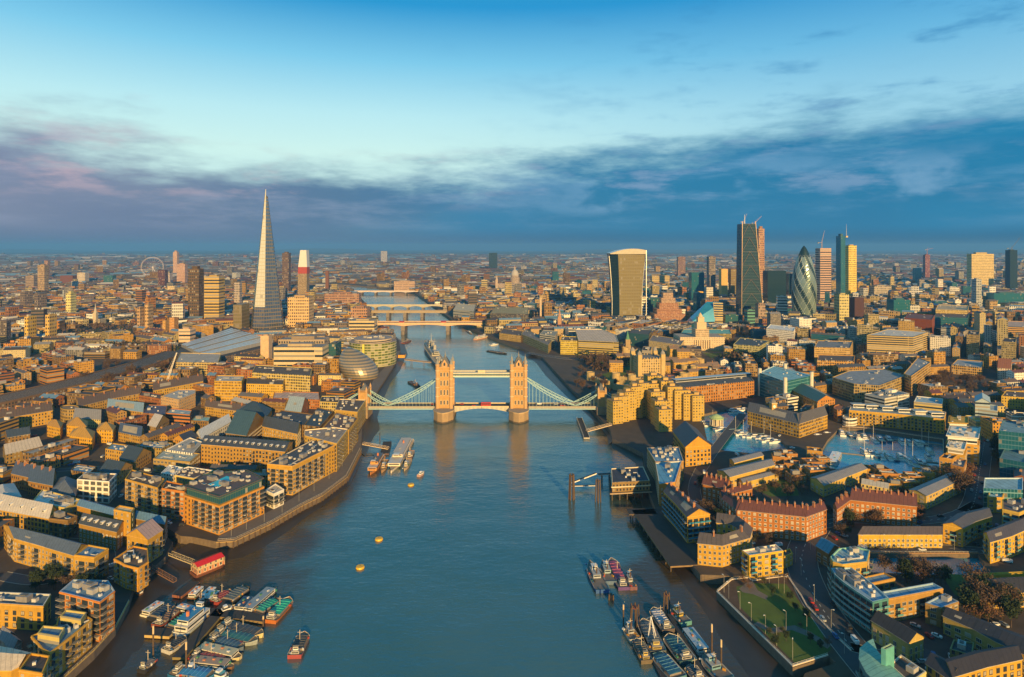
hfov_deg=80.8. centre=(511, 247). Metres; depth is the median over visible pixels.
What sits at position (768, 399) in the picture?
flat roofed house
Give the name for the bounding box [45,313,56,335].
tower
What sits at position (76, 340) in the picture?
terrace row
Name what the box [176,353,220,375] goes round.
market hall
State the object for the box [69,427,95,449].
villa block
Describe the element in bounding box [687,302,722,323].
sloping office
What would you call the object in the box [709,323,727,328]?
office building
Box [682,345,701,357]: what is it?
office building
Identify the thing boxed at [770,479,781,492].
tree
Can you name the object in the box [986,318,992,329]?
terrace row
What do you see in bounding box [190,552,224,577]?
floating restaurant
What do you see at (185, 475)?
building
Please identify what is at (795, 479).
tree
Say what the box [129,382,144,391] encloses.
flat roofed house
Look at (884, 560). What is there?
tree
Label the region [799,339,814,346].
flat roofed house
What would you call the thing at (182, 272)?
tower
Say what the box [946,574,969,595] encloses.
lawn
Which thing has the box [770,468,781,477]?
tree
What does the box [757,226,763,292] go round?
office tower
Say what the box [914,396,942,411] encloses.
office building
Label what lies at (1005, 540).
apartment building
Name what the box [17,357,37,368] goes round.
flat roofed house
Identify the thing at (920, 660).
car
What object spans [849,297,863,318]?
office block
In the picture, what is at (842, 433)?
motor yacht
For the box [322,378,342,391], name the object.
flat roofed house
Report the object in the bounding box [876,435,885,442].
motor yacht
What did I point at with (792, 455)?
house
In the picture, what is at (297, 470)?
riverside warehouse
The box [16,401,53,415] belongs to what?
terrace row
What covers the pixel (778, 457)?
house
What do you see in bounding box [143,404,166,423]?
factory
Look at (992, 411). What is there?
office building
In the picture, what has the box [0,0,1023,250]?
sky
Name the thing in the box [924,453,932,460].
motor yacht
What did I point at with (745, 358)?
flat roofed house
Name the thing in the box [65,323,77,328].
office building
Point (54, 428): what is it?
villa block
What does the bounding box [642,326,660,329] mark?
office building
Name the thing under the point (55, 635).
building
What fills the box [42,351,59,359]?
flat roofed house
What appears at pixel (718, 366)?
fortress building
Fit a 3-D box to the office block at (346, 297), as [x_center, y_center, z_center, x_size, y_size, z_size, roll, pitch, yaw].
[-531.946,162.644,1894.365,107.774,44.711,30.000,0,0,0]
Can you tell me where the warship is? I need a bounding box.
[424,339,442,366]
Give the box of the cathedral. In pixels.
[495,267,525,287]
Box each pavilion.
[398,354,405,357]
[843,414,856,425]
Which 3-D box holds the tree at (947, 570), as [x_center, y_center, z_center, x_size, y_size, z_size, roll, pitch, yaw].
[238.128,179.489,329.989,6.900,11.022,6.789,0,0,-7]
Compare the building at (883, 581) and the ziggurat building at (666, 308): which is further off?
the ziggurat building at (666, 308)
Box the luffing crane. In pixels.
[163,353,176,379]
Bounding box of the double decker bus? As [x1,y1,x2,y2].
[481,402,490,405]
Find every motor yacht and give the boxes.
[136,590,143,595]
[187,662,198,667]
[214,667,228,676]
[219,604,234,613]
[417,471,423,476]
[713,426,725,430]
[728,410,743,413]
[731,408,745,411]
[734,431,750,435]
[744,433,761,437]
[753,435,767,439]
[759,437,773,442]
[767,439,780,443]
[838,429,845,436]
[854,433,862,439]
[860,447,870,456]
[861,433,868,440]
[866,448,875,457]
[874,450,880,458]
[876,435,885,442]
[884,452,894,460]
[885,435,893,442]
[896,451,905,460]
[898,438,906,445]
[905,438,913,445]
[906,457,914,464]
[912,438,923,446]
[913,456,924,464]
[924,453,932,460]
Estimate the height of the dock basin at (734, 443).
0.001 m
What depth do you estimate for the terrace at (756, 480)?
468.29 m
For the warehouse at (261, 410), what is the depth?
628.29 m
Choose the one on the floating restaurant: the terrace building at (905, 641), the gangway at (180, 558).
the gangway at (180, 558)
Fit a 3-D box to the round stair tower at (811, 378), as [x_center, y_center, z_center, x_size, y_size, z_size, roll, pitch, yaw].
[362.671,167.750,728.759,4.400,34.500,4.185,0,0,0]
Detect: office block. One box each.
[214,375,243,400]
[246,376,284,397]
[252,365,311,391]
[274,342,328,366]
[278,335,329,344]
[324,292,360,302]
[329,341,340,355]
[349,318,376,330]
[351,305,369,317]
[453,304,475,317]
[490,307,527,321]
[540,330,557,347]
[560,336,576,354]
[629,329,651,346]
[648,297,658,314]
[649,335,683,350]
[681,329,731,339]
[700,300,735,307]
[723,313,742,322]
[733,338,768,357]
[744,309,754,323]
[766,324,795,345]
[783,346,806,360]
[814,340,852,362]
[817,354,854,373]
[834,293,848,320]
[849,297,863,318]
[869,285,890,294]
[886,298,909,315]
[905,313,934,334]
[935,313,968,333]
[952,359,983,375]
[986,292,1023,303]
[1008,321,1023,337]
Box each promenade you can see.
[216,429,361,541]
[371,351,399,393]
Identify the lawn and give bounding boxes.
[602,366,636,378]
[704,350,721,357]
[736,583,830,663]
[756,478,798,495]
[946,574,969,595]
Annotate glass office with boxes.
[984,478,1022,507]
[999,420,1023,465]
[1000,449,1023,477]
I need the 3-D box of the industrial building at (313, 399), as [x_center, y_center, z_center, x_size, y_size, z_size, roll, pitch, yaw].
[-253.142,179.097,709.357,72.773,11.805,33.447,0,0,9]
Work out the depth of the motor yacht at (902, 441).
573.94 m
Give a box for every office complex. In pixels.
[832,369,903,401]
[904,358,930,395]
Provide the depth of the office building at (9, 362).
892.24 m
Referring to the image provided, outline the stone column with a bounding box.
[539,296,541,315]
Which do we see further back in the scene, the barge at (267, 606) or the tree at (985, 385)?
the tree at (985, 385)
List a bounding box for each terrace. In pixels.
[115,602,126,622]
[717,459,774,486]
[729,451,763,466]
[739,471,778,486]
[810,463,867,496]
[858,526,942,547]
[909,472,960,508]
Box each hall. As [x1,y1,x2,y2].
[99,459,132,484]
[118,423,143,444]
[119,445,151,470]
[147,413,169,432]
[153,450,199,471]
[165,437,201,457]
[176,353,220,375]
[339,347,378,379]
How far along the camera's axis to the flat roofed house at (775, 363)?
878.60 m
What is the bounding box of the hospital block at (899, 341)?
[867,329,927,353]
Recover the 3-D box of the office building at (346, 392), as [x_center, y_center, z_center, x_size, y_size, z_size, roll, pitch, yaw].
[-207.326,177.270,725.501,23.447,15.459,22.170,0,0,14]
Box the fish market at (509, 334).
[499,328,522,341]
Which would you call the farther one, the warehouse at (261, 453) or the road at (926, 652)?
the warehouse at (261, 453)
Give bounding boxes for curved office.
[349,335,396,366]
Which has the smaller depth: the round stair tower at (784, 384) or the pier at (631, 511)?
the pier at (631, 511)
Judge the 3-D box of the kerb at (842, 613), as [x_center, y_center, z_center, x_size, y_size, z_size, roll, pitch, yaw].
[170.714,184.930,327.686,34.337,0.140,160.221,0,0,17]
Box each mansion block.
[702,472,731,504]
[719,480,752,506]
[722,489,740,515]
[735,496,806,541]
[804,498,826,540]
[833,491,849,529]
[850,485,917,525]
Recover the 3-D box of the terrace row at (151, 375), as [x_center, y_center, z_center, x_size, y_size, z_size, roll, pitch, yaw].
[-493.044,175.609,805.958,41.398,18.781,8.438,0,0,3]
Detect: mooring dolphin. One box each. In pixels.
[568,473,574,500]
[595,478,600,502]
[608,593,613,601]
[630,602,639,628]
[663,591,669,611]
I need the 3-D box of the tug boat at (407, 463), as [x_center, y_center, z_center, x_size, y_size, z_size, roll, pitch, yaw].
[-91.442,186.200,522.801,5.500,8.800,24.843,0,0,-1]
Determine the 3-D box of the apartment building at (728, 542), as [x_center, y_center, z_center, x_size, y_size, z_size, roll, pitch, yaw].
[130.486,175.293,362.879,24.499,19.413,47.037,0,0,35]
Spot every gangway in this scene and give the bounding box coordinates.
[149,564,176,582]
[168,551,196,564]
[362,442,388,449]
[404,358,430,365]
[586,423,611,431]
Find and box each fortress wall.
[586,371,629,389]
[612,365,697,384]
[622,347,703,371]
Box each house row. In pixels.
[11,459,33,490]
[28,463,56,496]
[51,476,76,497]
[73,408,101,427]
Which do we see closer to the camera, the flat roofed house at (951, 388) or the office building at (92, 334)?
the flat roofed house at (951, 388)
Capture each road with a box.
[0,532,126,584]
[56,440,304,473]
[527,351,722,359]
[608,360,816,397]
[688,413,746,512]
[788,530,864,676]
[827,502,983,527]
[851,643,930,661]
[858,544,983,552]
[957,441,991,510]
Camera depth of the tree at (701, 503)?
413.54 m
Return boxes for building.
[0,358,13,367]
[0,380,13,384]
[0,400,52,427]
[0,483,21,497]
[0,494,56,533]
[0,592,50,630]
[0,646,30,676]
[2,436,42,464]
[3,525,86,578]
[4,426,30,443]
[13,330,42,333]
[18,335,39,345]
[18,653,54,676]
[21,438,77,462]
[27,616,92,676]
[28,366,45,380]
[33,489,78,514]
[38,625,64,644]
[40,364,63,383]
[42,334,75,337]
[48,444,88,465]
[49,510,76,538]
[52,354,73,365]
[55,579,114,641]
[60,360,76,368]
[60,405,78,422]
[60,609,86,627]
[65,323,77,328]
[65,389,101,404]
[68,384,99,391]
[74,544,108,578]
[76,385,140,409]
[76,499,114,524]
[78,331,101,337]
[78,513,123,550]
[83,340,113,343]
[84,350,109,358]
[85,386,115,392]
[102,330,123,339]
[106,378,123,384]
[109,333,132,342]
[113,545,149,591]
[121,343,150,353]
[126,519,164,562]
[135,329,154,335]
[135,510,167,543]
[137,377,165,390]
[139,391,161,404]
[147,344,171,353]
[153,374,202,394]
[161,389,195,410]
[161,465,182,481]
[166,408,191,424]
[172,430,198,444]
[173,366,197,376]
[175,466,212,484]
[184,323,199,327]
[187,318,206,323]
[191,415,210,430]
[193,324,212,335]
[193,383,213,394]
[205,398,244,418]
[208,362,235,374]
[224,364,244,374]
[225,409,263,438]
[237,364,254,383]
[262,416,300,448]
[264,483,285,508]
[273,391,319,408]
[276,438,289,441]
[284,330,311,333]
[285,396,308,412]
[288,333,308,336]
[290,328,315,332]
[292,362,314,373]
[320,396,343,411]
[323,355,340,372]
[326,387,352,398]
[329,332,356,336]
[337,337,352,347]
[342,334,363,337]
[608,360,622,371]
[615,351,629,365]
[642,296,647,314]
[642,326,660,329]
[647,445,683,480]
[650,292,684,322]
[650,325,667,328]
[655,461,681,505]
[662,482,710,542]
[665,355,677,361]
[665,362,670,372]
[667,344,679,356]
[670,358,687,371]
[673,313,724,349]
[676,347,689,358]
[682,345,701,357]
[682,356,698,364]
[685,367,706,376]
[689,362,710,368]
[697,509,752,566]
[705,360,719,365]
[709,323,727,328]
[711,364,724,368]
[729,324,750,328]
[743,360,756,375]
[760,366,809,397]
[763,335,778,341]
[766,343,782,360]
[768,352,785,366]
[776,295,787,312]
[781,317,789,324]
[783,548,792,568]
[789,358,807,368]
[790,317,810,332]
[792,383,834,415]
[795,362,814,370]
[797,326,809,343]
[798,368,818,380]
[800,338,817,344]
[811,328,824,332]
[815,537,839,566]
[816,327,834,332]
[827,546,872,587]
[829,567,890,634]
[834,404,845,421]
[838,326,848,334]
[838,337,854,353]
[847,319,863,325]
[848,325,856,337]
[849,402,945,433]
[855,639,902,676]
[856,343,866,353]
[864,572,897,590]
[865,391,896,406]
[867,352,897,365]
[870,610,924,661]
[873,326,879,332]
[878,388,908,407]
[879,309,899,317]
[879,323,890,330]
[882,583,943,620]
[894,655,926,676]
[898,319,913,330]
[914,326,921,330]
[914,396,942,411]
[917,330,929,348]
[918,382,947,396]
[925,593,958,627]
[925,652,956,676]
[930,335,950,355]
[936,305,968,313]
[942,607,1023,673]
[943,507,992,546]
[945,645,1022,676]
[950,639,973,657]
[975,393,990,415]
[978,404,997,416]
[980,416,1011,439]
[980,577,1023,608]
[982,517,1023,563]
[987,493,1003,512]
[997,346,1000,357]
[1002,497,1023,523]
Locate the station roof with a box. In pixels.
[175,326,277,361]
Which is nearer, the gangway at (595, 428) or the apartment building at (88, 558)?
the apartment building at (88, 558)
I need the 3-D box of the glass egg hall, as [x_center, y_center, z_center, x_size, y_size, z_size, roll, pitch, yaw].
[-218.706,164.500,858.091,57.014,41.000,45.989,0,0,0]
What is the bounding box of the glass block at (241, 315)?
[233,303,249,328]
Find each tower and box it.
[24,315,35,335]
[25,275,36,286]
[38,264,48,290]
[44,260,49,275]
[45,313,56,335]
[60,275,76,282]
[66,291,75,311]
[77,272,88,281]
[103,275,115,281]
[113,505,134,544]
[137,306,144,326]
[145,303,152,327]
[158,270,167,285]
[162,320,168,331]
[167,286,176,289]
[168,272,172,281]
[169,317,178,331]
[173,251,178,272]
[177,263,187,282]
[179,327,195,344]
[188,266,203,316]
[204,275,224,318]
[234,282,241,303]
[260,334,271,358]
[282,252,290,290]
[288,295,313,326]
[298,250,309,294]
[325,271,328,288]
[381,251,386,261]
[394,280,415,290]
[489,253,496,267]
[606,249,646,316]
[650,275,669,283]
[677,256,684,275]
[689,272,703,299]
[707,256,715,290]
[719,269,727,296]
[728,269,735,296]
[736,218,762,314]
[755,303,764,322]
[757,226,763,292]
[758,368,761,395]
[763,270,785,302]
[783,377,786,393]
[786,273,792,294]
[791,246,816,315]
[809,372,812,385]
[815,248,830,302]
[836,234,844,293]
[845,245,856,295]
[881,643,893,667]
[913,268,921,282]
[923,254,929,276]
[967,252,993,285]
[971,278,981,305]
[1005,249,1016,289]
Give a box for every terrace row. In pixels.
[0,365,12,370]
[3,346,29,357]
[5,345,32,352]
[14,367,30,384]
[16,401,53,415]
[32,396,52,405]
[36,357,46,364]
[39,392,64,408]
[40,336,68,345]
[60,344,87,348]
[61,339,83,342]
[64,368,79,378]
[65,346,87,358]
[81,337,103,340]
[85,343,113,348]
[104,406,126,423]
[107,383,128,389]
[127,371,159,378]
[136,334,153,341]
[139,422,181,443]
[146,343,175,350]
[150,327,166,335]
[151,336,171,342]
[159,372,180,379]
[160,423,194,442]
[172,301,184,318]
[196,331,204,337]
[201,393,215,408]
[209,462,259,471]
[231,396,250,404]
[234,353,263,361]
[238,391,267,403]
[240,357,265,363]
[259,328,286,332]
[262,397,287,411]
[274,332,298,340]
[318,372,342,384]
[329,329,349,333]
[378,332,395,338]
[498,317,520,325]
[557,324,583,327]
[565,325,585,327]
[751,322,766,325]
[762,317,781,322]
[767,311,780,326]
[777,401,787,409]
[811,331,844,340]
[813,380,831,392]
[822,320,836,327]
[832,362,865,375]
[856,351,879,362]
[861,478,888,490]
[866,364,893,368]
[883,326,897,329]
[886,351,900,360]
[887,360,911,371]
[900,352,921,360]
[918,349,941,355]
[924,388,942,397]
[931,363,949,374]
[936,393,972,408]
[944,391,966,394]
[948,396,974,409]
[949,401,968,415]
[953,341,960,355]
[955,332,962,348]
[966,390,1000,401]
[967,400,1004,416]
[968,352,986,360]
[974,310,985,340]
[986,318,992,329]
[996,312,1003,327]
[996,359,1022,366]
[996,386,1023,395]
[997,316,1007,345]
[999,377,1019,384]
[1006,368,1023,379]
[1012,363,1023,369]
[1013,468,1023,489]
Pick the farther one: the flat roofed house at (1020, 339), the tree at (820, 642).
the flat roofed house at (1020, 339)
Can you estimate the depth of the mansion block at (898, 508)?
402.60 m
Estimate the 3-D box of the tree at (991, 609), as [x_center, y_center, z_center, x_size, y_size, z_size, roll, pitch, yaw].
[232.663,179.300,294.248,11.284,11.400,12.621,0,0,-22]
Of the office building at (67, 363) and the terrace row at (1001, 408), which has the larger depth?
the office building at (67, 363)
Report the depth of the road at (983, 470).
481.47 m
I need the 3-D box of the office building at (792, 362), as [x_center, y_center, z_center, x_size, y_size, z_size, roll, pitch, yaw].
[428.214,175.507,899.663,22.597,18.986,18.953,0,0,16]
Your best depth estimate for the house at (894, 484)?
453.30 m
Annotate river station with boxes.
[609,466,651,500]
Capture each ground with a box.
[0,251,1023,676]
[719,577,835,663]
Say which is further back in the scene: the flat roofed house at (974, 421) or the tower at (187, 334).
the tower at (187, 334)
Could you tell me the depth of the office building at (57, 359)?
900.76 m
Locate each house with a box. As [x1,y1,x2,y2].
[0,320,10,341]
[0,371,14,380]
[0,417,18,440]
[0,465,13,484]
[0,626,15,646]
[3,381,24,392]
[4,633,21,649]
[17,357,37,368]
[23,364,42,370]
[24,453,60,467]
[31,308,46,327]
[35,372,39,381]
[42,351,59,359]
[46,352,64,365]
[49,392,64,395]
[74,358,93,373]
[114,414,146,433]
[124,373,145,385]
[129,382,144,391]
[252,469,266,487]
[265,358,273,364]
[313,361,329,373]
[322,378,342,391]
[341,378,360,393]
[521,329,551,352]
[705,367,725,375]
[709,296,718,301]
[740,353,752,363]
[742,357,753,368]
[765,396,785,405]
[771,360,787,366]
[771,451,787,463]
[773,464,788,477]
[775,393,798,410]
[778,449,797,459]
[783,459,799,470]
[785,469,806,483]
[787,347,804,366]
[795,464,811,473]
[796,404,813,412]
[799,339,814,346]
[800,457,820,463]
[803,466,824,480]
[806,446,822,457]
[810,454,829,465]
[810,462,829,472]
[844,485,861,496]
[857,323,872,342]
[863,464,871,473]
[864,313,878,326]
[866,473,886,481]
[868,463,890,473]
[877,468,898,478]
[881,478,901,491]
[889,473,909,478]
[895,477,919,489]
[902,471,925,484]
[910,356,930,362]
[912,466,934,481]
[920,465,941,477]
[925,349,944,364]
[941,325,950,336]
[948,385,965,392]
[965,415,985,426]
[972,304,979,316]
[980,353,997,368]
[983,345,991,353]
[984,324,991,342]
[996,384,1023,389]
[997,358,1011,378]
[1006,410,1023,419]
[1018,334,1023,357]
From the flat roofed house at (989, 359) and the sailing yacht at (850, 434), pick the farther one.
the flat roofed house at (989, 359)
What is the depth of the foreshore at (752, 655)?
298.66 m
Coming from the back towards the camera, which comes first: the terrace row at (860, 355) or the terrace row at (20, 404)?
the terrace row at (860, 355)
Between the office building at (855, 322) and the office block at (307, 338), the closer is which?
the office block at (307, 338)
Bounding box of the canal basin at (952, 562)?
[870,558,982,574]
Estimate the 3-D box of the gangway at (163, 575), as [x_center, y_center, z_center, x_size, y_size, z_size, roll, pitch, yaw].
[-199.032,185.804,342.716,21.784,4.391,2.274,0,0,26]
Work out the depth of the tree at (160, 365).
884.95 m
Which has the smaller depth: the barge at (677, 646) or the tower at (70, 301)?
the barge at (677, 646)
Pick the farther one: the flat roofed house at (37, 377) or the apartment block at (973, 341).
the apartment block at (973, 341)
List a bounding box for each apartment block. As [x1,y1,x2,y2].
[77,472,116,503]
[184,469,265,534]
[741,544,783,577]
[939,453,956,475]
[946,425,980,464]
[946,440,966,459]
[948,415,968,427]
[951,458,966,473]
[967,330,979,357]
[1001,338,1015,359]
[1001,390,1023,408]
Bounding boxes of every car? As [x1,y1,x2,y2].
[812,604,818,610]
[832,632,838,638]
[845,622,852,628]
[845,628,851,634]
[910,622,920,628]
[916,658,925,663]
[925,632,933,638]
[931,632,942,638]
[999,621,1009,627]
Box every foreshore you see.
[76,456,361,676]
[361,337,407,455]
[517,349,611,443]
[612,443,791,676]
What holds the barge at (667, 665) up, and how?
on the river
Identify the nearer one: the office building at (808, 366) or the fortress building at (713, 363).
the office building at (808, 366)
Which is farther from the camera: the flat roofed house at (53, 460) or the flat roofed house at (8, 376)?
the flat roofed house at (8, 376)
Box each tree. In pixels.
[28,565,43,578]
[29,574,42,592]
[33,569,46,589]
[43,574,61,589]
[44,561,61,578]
[46,570,62,589]
[58,573,76,589]
[74,569,93,579]
[78,370,90,375]
[92,573,105,579]
[99,372,115,380]
[102,358,114,364]
[112,357,121,365]
[124,363,135,370]
[156,362,164,368]
[599,376,608,384]
[601,362,610,368]
[694,496,708,508]
[697,474,703,483]
[706,500,721,518]
[714,508,723,517]
[755,483,769,493]
[763,532,773,539]
[765,538,774,544]
[766,626,772,634]
[769,586,775,592]
[769,634,780,644]
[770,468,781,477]
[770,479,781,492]
[783,485,792,497]
[783,629,789,637]
[785,590,794,598]
[790,475,804,482]
[791,602,799,610]
[794,481,803,489]
[802,607,811,617]
[807,631,813,642]
[817,638,823,648]
[823,636,831,646]
[825,504,832,512]
[834,523,848,536]
[842,506,856,526]
[842,524,851,533]
[848,508,862,522]
[866,509,878,520]
[867,513,882,525]
[870,508,885,524]
[877,554,892,571]
[887,559,900,577]
[897,556,912,582]
[900,570,913,580]
[909,557,933,581]
[913,569,928,583]
[914,555,935,581]
[917,513,927,521]
[925,561,943,580]
[928,373,943,381]
[929,560,949,567]
[937,368,946,374]
[937,568,945,580]
[941,375,949,382]
[941,465,960,472]
[941,564,954,583]
[942,368,952,377]
[945,471,970,495]
[951,468,976,495]
[952,584,980,613]
[954,379,963,385]
[954,474,973,494]
[954,559,993,580]
[956,571,981,591]
[963,599,987,616]
[965,382,977,391]
[966,372,977,381]
[966,464,977,471]
[968,572,994,586]
[969,601,990,618]
[971,576,1001,617]
[972,581,1009,605]
[975,601,1003,621]
[981,381,990,389]
[990,437,998,450]
[991,580,1023,600]
[991,584,1012,613]
[993,452,999,461]
[993,600,1011,618]
[998,594,1022,627]
[1003,583,1023,602]
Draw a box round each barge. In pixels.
[137,652,157,673]
[147,602,176,621]
[151,605,179,627]
[161,631,186,654]
[164,613,183,628]
[167,658,214,676]
[188,643,229,659]
[206,629,243,651]
[209,585,230,605]
[209,623,257,645]
[217,616,263,637]
[221,585,249,603]
[252,597,279,614]
[264,596,292,623]
[287,631,309,658]
[486,350,506,353]
[608,557,629,590]
[632,635,652,664]
[638,616,665,653]
[649,605,674,633]
[653,651,686,676]
[663,633,696,664]
[685,657,706,676]
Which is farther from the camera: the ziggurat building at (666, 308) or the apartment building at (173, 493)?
the ziggurat building at (666, 308)
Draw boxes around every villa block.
[47,419,62,438]
[66,417,87,436]
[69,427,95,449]
[96,422,115,442]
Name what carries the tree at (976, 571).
on the ground at (640, 437)
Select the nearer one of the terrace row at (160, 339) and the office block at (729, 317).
the terrace row at (160, 339)
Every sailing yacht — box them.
[846,418,855,437]
[870,428,879,442]
[880,445,885,459]
[889,446,899,461]
[909,441,919,466]
[919,429,927,445]
[925,430,934,454]
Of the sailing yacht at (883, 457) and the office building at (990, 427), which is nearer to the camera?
the sailing yacht at (883, 457)
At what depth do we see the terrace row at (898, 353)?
928.23 m
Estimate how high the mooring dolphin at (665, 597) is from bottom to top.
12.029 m
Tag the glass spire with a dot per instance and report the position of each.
(267, 311)
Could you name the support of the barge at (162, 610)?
on the river
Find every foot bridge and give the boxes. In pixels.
[571,472,596,482]
[597,473,610,482]
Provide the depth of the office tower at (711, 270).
2152.73 m
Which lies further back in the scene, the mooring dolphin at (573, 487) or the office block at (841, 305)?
the office block at (841, 305)
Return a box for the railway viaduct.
[0,351,179,407]
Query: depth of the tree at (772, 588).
318.83 m
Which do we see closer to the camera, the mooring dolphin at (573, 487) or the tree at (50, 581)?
the tree at (50, 581)
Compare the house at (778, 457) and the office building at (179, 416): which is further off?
the office building at (179, 416)
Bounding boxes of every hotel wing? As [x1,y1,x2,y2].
[606,379,648,423]
[643,372,671,431]
[656,376,703,420]
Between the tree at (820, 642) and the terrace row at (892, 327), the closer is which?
the tree at (820, 642)
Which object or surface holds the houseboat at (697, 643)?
on the river
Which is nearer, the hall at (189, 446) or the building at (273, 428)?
the hall at (189, 446)
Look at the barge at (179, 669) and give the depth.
266.15 m
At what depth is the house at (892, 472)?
471.49 m
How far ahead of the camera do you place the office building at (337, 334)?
1185.22 m
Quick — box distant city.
[0,253,1023,541]
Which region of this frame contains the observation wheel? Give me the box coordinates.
[141,257,163,274]
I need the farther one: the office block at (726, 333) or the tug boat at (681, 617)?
the office block at (726, 333)
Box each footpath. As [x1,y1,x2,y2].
[739,582,767,599]
[754,622,830,648]
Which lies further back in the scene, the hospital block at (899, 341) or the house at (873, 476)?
the hospital block at (899, 341)
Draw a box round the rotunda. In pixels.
[709,414,723,426]
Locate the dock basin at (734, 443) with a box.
[704,411,785,452]
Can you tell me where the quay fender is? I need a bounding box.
[216,448,361,548]
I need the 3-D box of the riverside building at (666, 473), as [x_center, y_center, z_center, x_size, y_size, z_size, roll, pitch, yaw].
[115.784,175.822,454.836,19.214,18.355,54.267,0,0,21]
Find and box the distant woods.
[40,261,996,370]
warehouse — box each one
[71,464,96,479]
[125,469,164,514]
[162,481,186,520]
[196,414,230,440]
[201,435,292,470]
[232,401,271,417]
[267,440,334,494]
[272,410,311,436]
[304,407,333,439]
[304,427,347,471]
[323,412,357,453]
[335,398,365,431]
[671,372,753,401]
[673,421,710,466]
[747,399,801,437]
[797,406,827,437]
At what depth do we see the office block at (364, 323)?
1259.57 m
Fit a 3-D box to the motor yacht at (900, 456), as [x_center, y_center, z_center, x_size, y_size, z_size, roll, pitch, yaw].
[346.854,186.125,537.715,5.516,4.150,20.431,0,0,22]
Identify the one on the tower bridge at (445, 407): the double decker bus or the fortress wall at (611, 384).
the double decker bus
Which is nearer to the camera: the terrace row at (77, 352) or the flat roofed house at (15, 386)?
the flat roofed house at (15, 386)
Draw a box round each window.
[185,497,262,524]
[202,447,241,464]
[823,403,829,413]
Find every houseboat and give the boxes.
[140,601,163,617]
[176,603,193,613]
[187,586,203,599]
[187,655,233,670]
[193,641,241,660]
[197,586,215,600]
[204,590,219,604]
[233,596,252,610]
[241,586,276,612]
[682,627,710,656]
[829,451,841,466]
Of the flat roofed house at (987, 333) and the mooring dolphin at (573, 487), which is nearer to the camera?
the mooring dolphin at (573, 487)
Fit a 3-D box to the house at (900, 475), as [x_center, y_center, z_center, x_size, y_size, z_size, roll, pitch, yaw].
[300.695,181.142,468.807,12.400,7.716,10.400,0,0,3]
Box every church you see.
[93,303,105,322]
[555,306,561,325]
[621,330,630,348]
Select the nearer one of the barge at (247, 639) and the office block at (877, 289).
the barge at (247, 639)
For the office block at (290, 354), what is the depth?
883.58 m
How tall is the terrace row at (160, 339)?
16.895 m
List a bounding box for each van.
[773,542,782,546]
[850,634,859,644]
[1001,557,1012,562]
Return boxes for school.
[105,443,127,460]
[107,399,144,416]
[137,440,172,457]
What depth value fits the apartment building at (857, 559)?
323.44 m
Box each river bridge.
[358,291,418,294]
[367,304,442,309]
[371,310,446,319]
[377,321,481,334]
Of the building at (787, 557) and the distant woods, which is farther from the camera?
the distant woods
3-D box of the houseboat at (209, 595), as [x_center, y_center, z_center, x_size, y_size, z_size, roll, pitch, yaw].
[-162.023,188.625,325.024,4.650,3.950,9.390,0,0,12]
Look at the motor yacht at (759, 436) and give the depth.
587.61 m
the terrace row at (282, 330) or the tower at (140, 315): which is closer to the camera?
the terrace row at (282, 330)
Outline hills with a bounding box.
[0,248,1023,250]
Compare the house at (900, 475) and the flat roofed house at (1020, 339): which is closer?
the house at (900, 475)
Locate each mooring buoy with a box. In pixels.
[356,564,364,569]
[375,536,382,541]
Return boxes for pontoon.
[144,627,173,638]
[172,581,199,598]
[172,599,234,659]
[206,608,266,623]
[380,441,391,454]
[577,418,589,438]
[635,623,664,676]
[667,614,707,676]
[842,452,938,463]
[846,434,942,445]
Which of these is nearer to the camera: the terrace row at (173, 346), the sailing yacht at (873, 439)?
the sailing yacht at (873, 439)
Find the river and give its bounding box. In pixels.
[112,284,803,676]
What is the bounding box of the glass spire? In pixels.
[251,189,284,330]
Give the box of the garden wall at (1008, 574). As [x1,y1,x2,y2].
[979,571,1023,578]
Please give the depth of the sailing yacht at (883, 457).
534.59 m
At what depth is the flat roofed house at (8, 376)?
791.64 m
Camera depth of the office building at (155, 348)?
1039.92 m
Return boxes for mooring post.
[152,625,153,656]
[185,641,186,667]
[711,624,712,652]
[720,639,721,665]
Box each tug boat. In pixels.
[193,589,208,605]
[380,459,388,472]
[402,459,411,470]
[407,449,414,458]
[408,380,419,387]
[585,560,609,593]
[600,559,616,584]
[622,620,640,643]
[625,570,636,590]
[670,601,691,626]
[699,653,733,676]
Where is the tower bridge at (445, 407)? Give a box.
[348,351,610,423]
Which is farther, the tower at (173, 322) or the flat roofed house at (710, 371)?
the tower at (173, 322)
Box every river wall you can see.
[64,600,129,676]
[218,448,359,540]
[716,576,827,666]
[752,574,788,580]
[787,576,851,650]
[842,426,943,453]
[870,551,978,553]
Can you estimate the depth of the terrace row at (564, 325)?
1286.31 m
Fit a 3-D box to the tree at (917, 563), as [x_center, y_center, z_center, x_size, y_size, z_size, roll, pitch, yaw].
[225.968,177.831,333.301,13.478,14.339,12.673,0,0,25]
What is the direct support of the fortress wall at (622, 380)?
on the ground at (640, 437)
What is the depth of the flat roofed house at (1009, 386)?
755.12 m
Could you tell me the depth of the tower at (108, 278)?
2960.00 m
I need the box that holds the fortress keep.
[630,347,664,376]
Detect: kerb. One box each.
[0,538,115,584]
[688,414,745,513]
[787,530,865,676]
[827,502,983,527]
[957,448,992,508]
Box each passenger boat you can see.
[172,601,209,636]
[367,453,384,474]
[388,438,413,472]
[473,334,486,339]
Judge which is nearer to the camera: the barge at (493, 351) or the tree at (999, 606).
the tree at (999, 606)
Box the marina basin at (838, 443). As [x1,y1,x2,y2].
[823,431,942,473]
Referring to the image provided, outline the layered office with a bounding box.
[575,329,618,354]
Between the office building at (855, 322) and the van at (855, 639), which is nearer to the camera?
the van at (855, 639)
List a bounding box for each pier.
[627,508,656,520]
[634,509,698,571]
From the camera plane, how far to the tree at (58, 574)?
323.81 m

